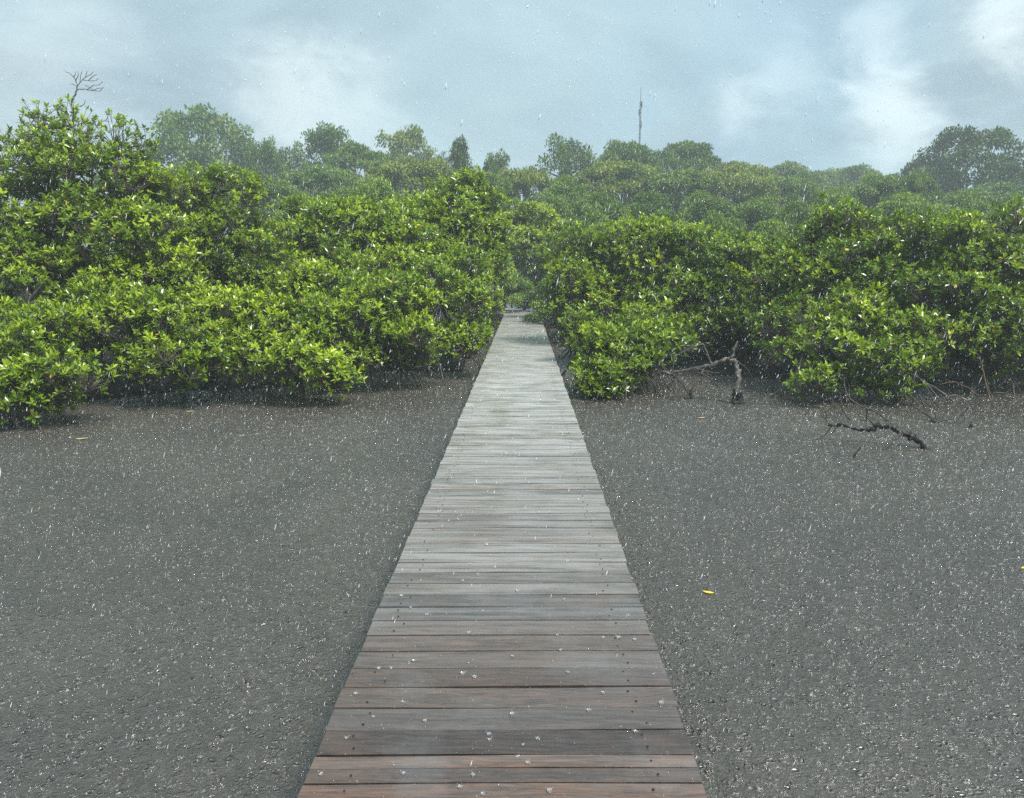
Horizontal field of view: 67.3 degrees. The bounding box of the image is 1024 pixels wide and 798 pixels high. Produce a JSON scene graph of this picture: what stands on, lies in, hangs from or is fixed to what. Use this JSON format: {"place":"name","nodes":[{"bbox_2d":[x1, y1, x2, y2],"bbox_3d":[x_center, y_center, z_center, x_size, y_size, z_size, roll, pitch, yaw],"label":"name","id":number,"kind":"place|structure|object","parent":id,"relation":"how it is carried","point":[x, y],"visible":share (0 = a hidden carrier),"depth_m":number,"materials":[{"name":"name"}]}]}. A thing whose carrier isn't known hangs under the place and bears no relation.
{"place":"outdoors","nodes":[
{"label":"outdoors","id":0,"kind":"place"},
{"bbox_2d":[1,284,474,406],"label":"mud bank","id":1,"kind":"structure","parent":0,"point":[122,384],"depth_m":14.53,"materials":[{"name":"grey soil"}]},
{"bbox_2d":[6,233,112,334],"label":"mangrove bush","id":2,"kind":"object","parent":1,"relation":"on","point":[46,297],"depth_m":18.74,"materials":[{"name":"green plant"}]},
{"bbox_2d":[0,296,127,427],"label":"mangrove bush","id":3,"kind":"object","parent":1,"relation":"on","point":[19,376],"visible":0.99,"depth_m":10.48,"materials":[{"name":"green plant"}]},
{"bbox_2d":[0,70,210,378],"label":"mangrove tree","id":4,"kind":"object","parent":1,"relation":"on","point":[75,210],"visible":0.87,"depth_m":13.37,"materials":[{"name":"green plant"}]},
{"bbox_2d":[82,173,166,225],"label":"round crowned tree","id":5,"kind":"object","parent":1,"relation":"on","point":[97,179],"visible":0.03,"depth_m":66.21,"materials":[{"name":"green plant"}]},
{"bbox_2d":[34,266,249,410],"bbox_3d":[-5.977,-1.002,12.624,3.410,2.354,2.995,0,10,1],"label":"mangrove bush","id":6,"kind":"object","parent":1,"relation":"on","point":[111,312],"visible":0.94,"depth_m":11.97,"materials":[{"name":"green plant"}]},
{"bbox_2d":[75,248,233,326],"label":"mangrove bush","id":7,"kind":"object","parent":1,"relation":"on","point":[109,259],"visible":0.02,"depth_m":19.43,"materials":[{"name":"green plant"}]},
{"bbox_2d":[137,102,262,207],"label":"broadleaf tree","id":8,"kind":"object","parent":1,"relation":"on","point":[176,130],"visible":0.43,"depth_m":72.89,"materials":[{"name":"green plant"}]},
{"bbox_2d":[118,160,315,345],"bbox_3d":[-6.040,-2.643,15.960,3.811,4.461,3.091,0,10,1],"label":"mangrove tree","id":9,"kind":"object","parent":1,"relation":"on","point":[214,267],"visible":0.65,"depth_m":15.38,"materials":[{"name":"green plant"}]},
{"bbox_2d":[168,168,265,244],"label":"round crowned tree","id":10,"kind":"object","parent":1,"relation":"on","point":[201,172],"visible":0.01,"depth_m":58.16,"materials":[{"name":"green plant"}]},
{"bbox_2d":[242,135,287,224],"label":"broadleaf tree","id":11,"kind":"object","parent":1,"relation":"on","point":[265,153],"visible":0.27,"depth_m":65.19,"materials":[{"name":"green plant"}]},
{"bbox_2d":[221,178,314,232],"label":"round crowned tree","id":12,"kind":"object","parent":1,"relation":"on","point":[284,187],"visible":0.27,"depth_m":47.85,"materials":[{"name":"green plant"}]},
{"bbox_2d":[169,275,367,403],"bbox_3d":[-4.166,-0.987,12.981,3.654,2.202,3.096,0,10,1],"label":"mangrove bush","id":13,"kind":"object","parent":1,"relation":"on","point":[309,325],"visible":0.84,"depth_m":12.45,"materials":[{"name":"green plant"}]},
{"bbox_2d":[210,236,329,335],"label":"mangrove bush","id":14,"kind":"object","parent":1,"relation":"on","point":[261,286],"visible":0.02,"depth_m":20.95,"materials":[{"name":"green plant"}]},
{"bbox_2d":[271,140,311,207],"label":"dense tree","id":15,"kind":"object","parent":1,"relation":"on","point":[293,154],"visible":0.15,"depth_m":71.10,"materials":[{"name":"green plant"}]},
{"bbox_2d":[265,193,321,278],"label":"mangrove bush","id":16,"kind":"object","parent":1,"relation":"on","point":[304,196],"visible":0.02,"depth_m":32.73,"materials":[{"name":"green plant"}]},
{"bbox_2d":[275,162,363,208],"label":"round crowned tree","id":17,"kind":"object","parent":1,"relation":"on","point":[318,171],"visible":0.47,"depth_m":52.50,"materials":[{"name":"green plant"}]},
{"bbox_2d":[299,120,350,196],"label":"dense tree","id":18,"kind":"object","parent":1,"relation":"on","point":[324,139],"visible":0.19,"depth_m":72.05,"materials":[{"name":"green plant"}]},
{"bbox_2d":[315,186,352,201],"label":"mangrove bush","id":19,"kind":"object","parent":1,"relation":"on","point":[344,191],"visible":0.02,"depth_m":40.70,"materials":[{"name":"green plant"}]},
{"bbox_2d":[244,191,450,348],"bbox_3d":[-3.795,-2.825,18.183,4.472,4.073,4.004,-7,12,-35],"label":"mangrove tree","id":20,"kind":"object","parent":1,"relation":"on","point":[343,249],"visible":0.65,"depth_m":17.45,"materials":[{"name":"green plant"}]},
{"bbox_2d":[317,140,397,196],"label":"round crowned tree","id":21,"kind":"object","parent":1,"relation":"on","point":[348,152],"visible":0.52,"depth_m":62.11,"materials":[{"name":"green plant"}]},
{"bbox_2d":[262,256,453,394],"bbox_3d":[-2.890,-1.327,14.038,3.666,2.542,2.789,0,10,1],"label":"mangrove bush","id":22,"kind":"object","parent":1,"relation":"on","point":[354,298],"visible":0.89,"depth_m":13.62,"materials":[{"name":"green plant"}]},
{"bbox_2d":[349,174,408,245],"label":"mangrove bush","id":23,"kind":"object","parent":1,"relation":"on","point":[373,189],"visible":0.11,"depth_m":34.45,"materials":[{"name":"green plant"}]},
{"bbox_2d":[354,156,458,207],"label":"round crowned tree","id":24,"kind":"object","parent":1,"relation":"on","point":[412,172],"visible":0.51,"depth_m":50.35,"materials":[{"name":"green plant"}]},
{"bbox_2d":[374,124,439,196],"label":"broadleaf tree","id":25,"kind":"object","parent":1,"relation":"on","point":[405,139],"visible":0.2,"depth_m":76.27,"materials":[{"name":"green plant"}]},
{"bbox_2d":[351,242,498,372],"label":"mangrove bush","id":26,"kind":"object","parent":1,"relation":"on","point":[458,332],"visible":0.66,"depth_m":15.49,"materials":[{"name":"green plant"}]},
{"bbox_2d":[412,301,452,315],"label":"mangrove bush","id":27,"kind":"object","parent":1,"relation":"on","point":[437,311],"depth_m":26.83,"materials":[{"name":"green plant"}]},
{"bbox_2d":[391,164,519,332],"bbox_3d":[-1.580,-3.705,20.444,3.486,5.037,3.316,-6,11,-32],"label":"mangrove tree","id":28,"kind":"object","parent":1,"relation":"on","point":[431,205],"visible":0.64,"depth_m":19.80,"materials":[{"name":"green plant"}]},
{"bbox_2d":[439,133,472,173],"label":"dense tree","id":29,"kind":"object","parent":1,"relation":"on","point":[459,160],"visible":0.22,"depth_m":57.10,"materials":[{"name":"green plant"}]},
{"bbox_2d":[447,261,516,328],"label":"mangrove bush","id":30,"kind":"object","parent":1,"relation":"on","point":[497,299],"visible":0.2,"depth_m":24.47,"materials":[{"name":"green plant"}]},
{"bbox_2d":[453,171,513,221],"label":"round crowned tree","id":31,"kind":"object","parent":1,"relation":"on","point":[493,179],"visible":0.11,"depth_m":49.45,"materials":[{"name":"green plant"}]},
{"bbox_2d":[483,146,520,199],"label":"broadleaf tree","id":32,"kind":"object","parent":1,"relation":"on","point":[496,165],"visible":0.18,"depth_m":62.77,"materials":[{"name":"green plant"}]},
{"bbox_2d":[0,304,1023,797],"bbox_3d":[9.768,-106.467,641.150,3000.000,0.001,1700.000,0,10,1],"label":"mud ground","id":33,"kind":"structure","parent":0,"point":[726,766],"depth_m":5.55,"materials":[{"name":"mud"},{"name":"small stones"}]},
{"bbox_2d":[297,306,706,797],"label":"boardwalk","id":34,"kind":"structure","parent":33,"relation":"on","point":[577,741],"depth_m":3.41,"materials":[{"name":"grey wood"}]},
{"bbox_2d":[314,388,692,796],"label":"deck droplets","id":35,"kind":"object","parent":34,"relation":"on","point":[482,604],"visible":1,"depth_m":3.70,"materials":[{"name":"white liquid"}]},
{"bbox_2d":[489,255,533,323],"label":"mangrove bush","id":36,"kind":"object","parent":33,"relation":"on","point":[517,291],"visible":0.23,"depth_m":29.19,"materials":[{"name":"green plant"}]},
{"bbox_2d":[0,380,1023,797],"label":"rain rings","id":37,"kind":"object","parent":33,"relation":"on","point":[286,732],"visible":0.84,"depth_m":5.13,"materials":[{"name":"liquid"}]},
{"bbox_2d":[0,359,1023,797],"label":"splash droplets","id":38,"kind":"object","parent":33,"relation":"on","point":[596,467],"visible":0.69,"depth_m":7.29,"materials":[{"name":"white liquid"}]},
{"bbox_2d":[500,196,543,307],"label":"mangrove bush","id":39,"kind":"object","parent":33,"relation":"on","point":[509,208],"visible":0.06,"depth_m":36.61,"materials":[{"name":"green plant"}]},
{"bbox_2d":[502,277,541,309],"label":"mangrove bush","id":40,"kind":"object","parent":33,"relation":"on","point":[524,306],"visible":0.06,"depth_m":39.31,"materials":[{"name":"green plant"}]},
{"bbox_2d":[653,341,752,403],"bbox_3d":[3.163,-0.466,12.678,1.561,1.041,0.666,3,10,18],"label":"arched trunk","id":41,"kind":"object","parent":33,"relation":"on","point":[736,388],"visible":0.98,"depth_m":12.53,"materials":[{"name":"grey wood"}]},
{"bbox_2d":[830,392,853,421],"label":"sunken branch","id":42,"kind":"object","parent":33,"relation":"on","point":[842,408],"visible":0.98,"depth_m":10.93,"materials":[{"name":"grey wood"}]},
{"bbox_2d":[843,384,888,420],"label":"sunken branch","id":43,"kind":"object","parent":33,"relation":"on","point":[881,415],"visible":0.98,"depth_m":11.11,"materials":[{"name":"grey wood"}]},
{"bbox_2d":[816,410,931,449],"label":"fallen branch","id":44,"kind":"object","parent":33,"relation":"on","point":[915,438],"visible":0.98,"depth_m":9.42,"materials":[{"name":"brown wood"}]},
{"bbox_2d":[903,392,973,422],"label":"forked branch","id":45,"kind":"object","parent":33,"relation":"on","point":[937,412],"visible":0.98,"depth_m":10.89,"materials":[{"name":"brown wood"}]},
{"bbox_2d":[938,354,1021,401],"bbox_3d":[7.659,-0.326,12.667,1.194,0.772,0.517,0,10,1],"label":"aerial root","id":46,"kind":"object","parent":33,"relation":"on","point":[987,388],"visible":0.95,"depth_m":12.70,"materials":[{"name":"brown wood"}]},
{"bbox_2d":[0,0,1023,790],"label":"rain","id":47,"kind":"object","parent":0,"point":[540,294],"visible":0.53,"depth_m":7.98,"materials":[{"name":"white liquid"}]},
{"bbox_2d":[0,0,1023,269],"label":"sky","id":48,"kind":"structure","parent":0,"point":[246,99],"materials":[{"name":"blue"}]},
{"bbox_2d":[564,306,1023,389],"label":"mud bank","id":49,"kind":"structure","parent":0,"point":[693,360],"depth_m":16.04,"materials":[{"name":"grey soil"}]},
{"bbox_2d":[497,165,555,204],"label":"round crowned tree","id":50,"kind":"object","parent":49,"relation":"on","point":[526,180],"visible":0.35,"depth_m":51.24,"materials":[{"name":"green plant"}]},
{"bbox_2d":[495,197,571,304],"bbox_3d":[0.821,-5.850,32.571,4.021,5.206,2.776,-3,10,-15],"label":"mangrove tree","id":51,"kind":"object","parent":49,"relation":"on","point":[524,224],"visible":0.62,"depth_m":31.88,"materials":[{"name":"green plant"}]},
{"bbox_2d":[512,194,579,293],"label":"mangrove bush","id":52,"kind":"object","parent":49,"relation":"on","point":[559,206],"visible":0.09,"depth_m":34.80,"materials":[{"name":"green plant"}]},
{"bbox_2d":[526,240,575,332],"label":"mangrove bush","id":53,"kind":"object","parent":49,"relation":"on","point":[541,251],"visible":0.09,"depth_m":25.25,"materials":[{"name":"green plant"}]},
{"bbox_2d":[535,173,597,220],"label":"tree","id":54,"kind":"object","parent":49,"relation":"on","point":[573,190],"visible":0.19,"depth_m":45.63,"materials":[{"name":"green plant"}]},
{"bbox_2d":[535,133,598,215],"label":"dense tree","id":55,"kind":"object","parent":49,"relation":"on","point":[568,159],"visible":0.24,"depth_m":63.21,"materials":[{"name":"green plant"}]},
{"bbox_2d":[520,256,625,327],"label":"mangrove bush","id":56,"kind":"object","parent":49,"relation":"on","point":[542,308],"visible":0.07,"depth_m":23.38,"materials":[{"name":"green plant"}]},
{"bbox_2d":[541,210,638,295],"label":"mangrove bush","id":57,"kind":"object","parent":49,"relation":"on","point":[597,219],"visible":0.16,"depth_m":29.00,"materials":[{"name":"green plant"}]},
{"bbox_2d":[571,189,631,233],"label":"mangrove bush","id":58,"kind":"object","parent":49,"relation":"on","point":[599,199],"visible":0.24,"depth_m":38.37,"materials":[{"name":"green plant"}]},
{"bbox_2d":[568,158,677,205],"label":"round crowned tree","id":59,"kind":"object","parent":49,"relation":"on","point":[628,170],"visible":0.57,"depth_m":54.18,"materials":[{"name":"green plant"}]},
{"bbox_2d":[539,210,707,359],"bbox_3d":[2.316,-2.389,17.146,3.791,3.565,3.383,-7,12,-36],"label":"mangrove bush","id":60,"kind":"object","parent":49,"relation":"on","point":[650,233],"visible":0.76,"depth_m":16.54,"materials":[{"name":"green plant"}]},
{"bbox_2d":[581,139,666,204],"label":"round crowned tree","id":61,"kind":"object","parent":49,"relation":"on","point":[630,148],"visible":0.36,"depth_m":65.45,"materials":[{"name":"green plant"}]},
{"bbox_2d":[557,296,700,403],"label":"mangrove bush","id":62,"kind":"object","parent":49,"relation":"on","point":[605,341],"visible":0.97,"depth_m":13.12,"materials":[{"name":"green plant"}]},
{"bbox_2d":[570,244,702,320],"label":"mangrove bush","id":63,"kind":"object","parent":49,"relation":"on","point":[631,269],"visible":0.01,"depth_m":21.04,"materials":[{"name":"green plant"}]},
{"bbox_2d":[639,99,641,143],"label":"radio mast","id":64,"kind":"object","parent":49,"relation":"on","point":[640,126],"visible":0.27,"depth_m":87.77,"materials":[{"name":"grey metal"}]},
{"bbox_2d":[618,189,672,274],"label":"mangrove bush","id":65,"kind":"object","parent":49,"relation":"on","point":[649,201],"visible":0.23,"depth_m":40.02,"materials":[{"name":"green plant"}]},
{"bbox_2d":[639,207,687,273],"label":"mangrove bush","id":66,"kind":"object","parent":49,"relation":"on","point":[667,213],"visible":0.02,"depth_m":29.87,"materials":[{"name":"green plant"}]},
{"bbox_2d":[625,167,732,212],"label":"round crowned tree","id":67,"kind":"object","parent":49,"relation":"on","point":[694,180],"visible":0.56,"depth_m":52.16,"materials":[{"name":"green plant"}]},
{"bbox_2d":[651,140,721,211],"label":"round crowned tree","id":68,"kind":"object","parent":49,"relation":"on","point":[684,151],"visible":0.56,"depth_m":67.32,"materials":[{"name":"green plant"}]},
{"bbox_2d":[674,188,748,231],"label":"mangrove bush","id":69,"kind":"object","parent":49,"relation":"on","point":[691,212],"visible":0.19,"depth_m":39.74,"materials":[{"name":"green plant"}]},
{"bbox_2d":[662,237,763,320],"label":"mangrove bush","id":70,"kind":"object","parent":49,"relation":"on","point":[721,290],"visible":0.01,"depth_m":21.08,"materials":[{"name":"green plant"}]},
{"bbox_2d":[690,210,749,304],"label":"mangrove bush","id":71,"kind":"object","parent":49,"relation":"on","point":[712,217],"visible":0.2,"depth_m":29.61,"materials":[{"name":"green plant"}]},
{"bbox_2d":[645,224,814,367],"bbox_3d":[4.850,-2.222,17.166,4.164,3.246,3.941,0,10,1],"label":"mangrove bush","id":72,"kind":"object","parent":49,"relation":"on","point":[747,258],"visible":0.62,"depth_m":16.05,"materials":[{"name":"green plant"}]},
{"bbox_2d":[683,168,783,231],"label":"round crowned tree","id":73,"kind":"object","parent":49,"relation":"on","point":[739,181],"visible":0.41,"depth_m":53.99,"materials":[{"name":"green plant"}]},
{"bbox_2d":[704,160,774,230],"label":"round crowned tree","id":74,"kind":"object","parent":49,"relation":"on","point":[735,166],"visible":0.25,"depth_m":62.06,"materials":[{"name":"green plant"}]},
{"bbox_2d":[715,239,792,318],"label":"mangrove bush","id":75,"kind":"object","parent":49,"relation":"on","point":[749,294],"visible":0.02,"depth_m":21.95,"materials":[{"name":"green plant"}]},
{"bbox_2d":[731,195,782,232],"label":"mangrove bush","id":76,"kind":"object","parent":49,"relation":"on","point":[752,209],"visible":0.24,"depth_m":40.18,"materials":[{"name":"green plant"}]},
{"bbox_2d":[727,219,789,305],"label":"mangrove bush","id":77,"kind":"object","parent":49,"relation":"on","point":[764,225],"visible":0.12,"depth_m":26.91,"materials":[{"name":"green plant"}]},
{"bbox_2d":[730,175,833,208],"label":"round crowned tree","id":78,"kind":"object","parent":49,"relation":"on","point":[792,185],"visible":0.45,"depth_m":55.67,"materials":[{"name":"green plant"}]},
{"bbox_2d":[744,160,822,207],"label":"round crowned tree","id":79,"kind":"object","parent":49,"relation":"on","point":[788,170],"visible":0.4,"depth_m":76.42,"materials":[{"name":"green plant"}]},
{"bbox_2d":[773,198,821,246],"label":"mangrove bush","id":80,"kind":"object","parent":49,"relation":"on","point":[793,206],"visible":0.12,"depth_m":33.54,"materials":[{"name":"green plant"}]},
{"bbox_2d":[809,187,828,201],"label":"flat topped tree","id":81,"kind":"object","parent":49,"relation":"on","point":[816,193],"visible":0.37,"depth_m":44.30,"materials":[{"name":"green plant"}]},
{"bbox_2d":[801,167,838,200],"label":"round crowned tree","id":82,"kind":"object","parent":49,"relation":"on","point":[826,177],"visible":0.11,"depth_m":86.69,"materials":[{"name":"green plant"}]},
{"bbox_2d":[788,190,878,234],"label":"mangrove bush","id":83,"kind":"object","parent":49,"relation":"on","point":[833,201],"visible":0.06,"depth_m":38.04,"materials":[{"name":"green plant"}]},
{"bbox_2d":[764,232,934,345],"bbox_3d":[8.240,-2.547,18.737,4.383,3.111,4.123,0,10,1],"label":"mangrove bush","id":84,"kind":"object","parent":49,"relation":"on","point":[850,269],"visible":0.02,"depth_m":17.74,"materials":[{"name":"green plant"}]},
{"bbox_2d":[736,277,963,407],"bbox_3d":[5.732,-0.996,13.155,3.314,2.166,3.244,0,10,1],"label":"mangrove bush","id":85,"kind":"object","parent":49,"relation":"on","point":[835,356],"visible":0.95,"depth_m":12.53,"materials":[{"name":"green plant"}]},
{"bbox_2d":[754,191,946,383],"bbox_3d":[6.366,-2.087,14.838,3.378,3.730,3.318,0,10,1],"label":"mangrove tree","id":86,"kind":"object","parent":49,"relation":"on","point":[799,281],"visible":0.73,"depth_m":14.02,"materials":[{"name":"green plant"}]},
{"bbox_2d":[834,181,871,215],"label":"round crowned tree","id":87,"kind":"object","parent":49,"relation":"on","point":[853,185],"visible":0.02,"depth_m":56.46,"materials":[{"name":"green plant"}]},
{"bbox_2d":[827,162,883,204],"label":"round crowned tree","id":88,"kind":"object","parent":49,"relation":"on","point":[852,173],"visible":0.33,"depth_m":84.91,"materials":[{"name":"green plant"}]},
{"bbox_2d":[847,172,916,229],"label":"round crowned tree","id":89,"kind":"object","parent":49,"relation":"on","point":[865,192],"visible":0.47,"depth_m":46.99,"materials":[{"name":"green plant"}]},
{"bbox_2d":[845,191,950,267],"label":"mangrove bush","id":90,"kind":"object","parent":49,"relation":"on","point":[907,201],"visible":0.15,"depth_m":34.90,"materials":[{"name":"green plant"}]},
{"bbox_2d":[892,170,946,204],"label":"round crowned tree","id":91,"kind":"object","parent":49,"relation":"on","point":[913,182],"visible":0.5,"depth_m":45.66,"materials":[{"name":"green plant"}]},
{"bbox_2d":[898,149,963,194],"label":"broadleaf tree","id":92,"kind":"object","parent":49,"relation":"on","point":[915,161],"visible":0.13,"depth_m":67.62,"materials":[{"name":"green plant"}]},
{"bbox_2d":[854,232,1016,350],"bbox_3d":[9.796,-2.439,18.264,3.809,3.064,3.846,0,10,1],"label":"mangrove bush","id":93,"kind":"object","parent":49,"relation":"on","point":[933,253],"visible":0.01,"depth_m":17.64,"materials":[{"name":"green plant"}]},
{"bbox_2d":[877,192,1023,399],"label":"mangrove tree","id":94,"kind":"object","parent":49,"relation":"on","point":[995,258],"visible":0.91,"depth_m":13.01,"materials":[{"name":"green plant"}]},
{"bbox_2d":[901,124,1023,202],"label":"broadleaf tree","id":95,"kind":"object","parent":49,"relation":"on","point":[965,149],"visible":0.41,"depth_m":64.76,"materials":[{"name":"green plant"}]},
{"bbox_2d":[930,204,998,244],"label":"mangrove bush","id":96,"kind":"object","parent":49,"relation":"on","point":[968,208],"visible":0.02,"depth_m":27.60,"materials":[{"name":"green plant"}]},
{"bbox_2d":[933,189,1009,219],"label":"mangrove bush","id":97,"kind":"object","parent":49,"relation":"on","point":[980,203],"visible":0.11,"depth_m":41.57,"materials":[{"name":"green plant"}]},
{"bbox_2d":[939,233,1023,330],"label":"mangrove bush","id":98,"kind":"object","parent":49,"relation":"on","point":[1015,239],"visible":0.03,"depth_m":17.40,"materials":[{"name":"green plant"}]},
{"bbox_2d":[943,180,1023,200],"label":"round crowned tree","id":99,"kind":"object","parent":49,"relation":"on","point":[1003,188],"visible":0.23,"depth_m":54.06,"materials":[{"name":"green plant"}]},
{"bbox_2d":[981,197,1023,228],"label":"mangrove bush","id":100,"kind":"object","parent":49,"relation":"on","point":[992,213],"visible":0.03,"depth_m":38.62,"materials":[{"name":"green plant"}]},
{"bbox_2d":[985,211,1023,241],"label":"mangrove bush","id":101,"kind":"object","parent":49,"relation":"on","point":[1018,228],"visible":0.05,"depth_m":27.75,"materials":[{"name":"green plant"}]}
]}

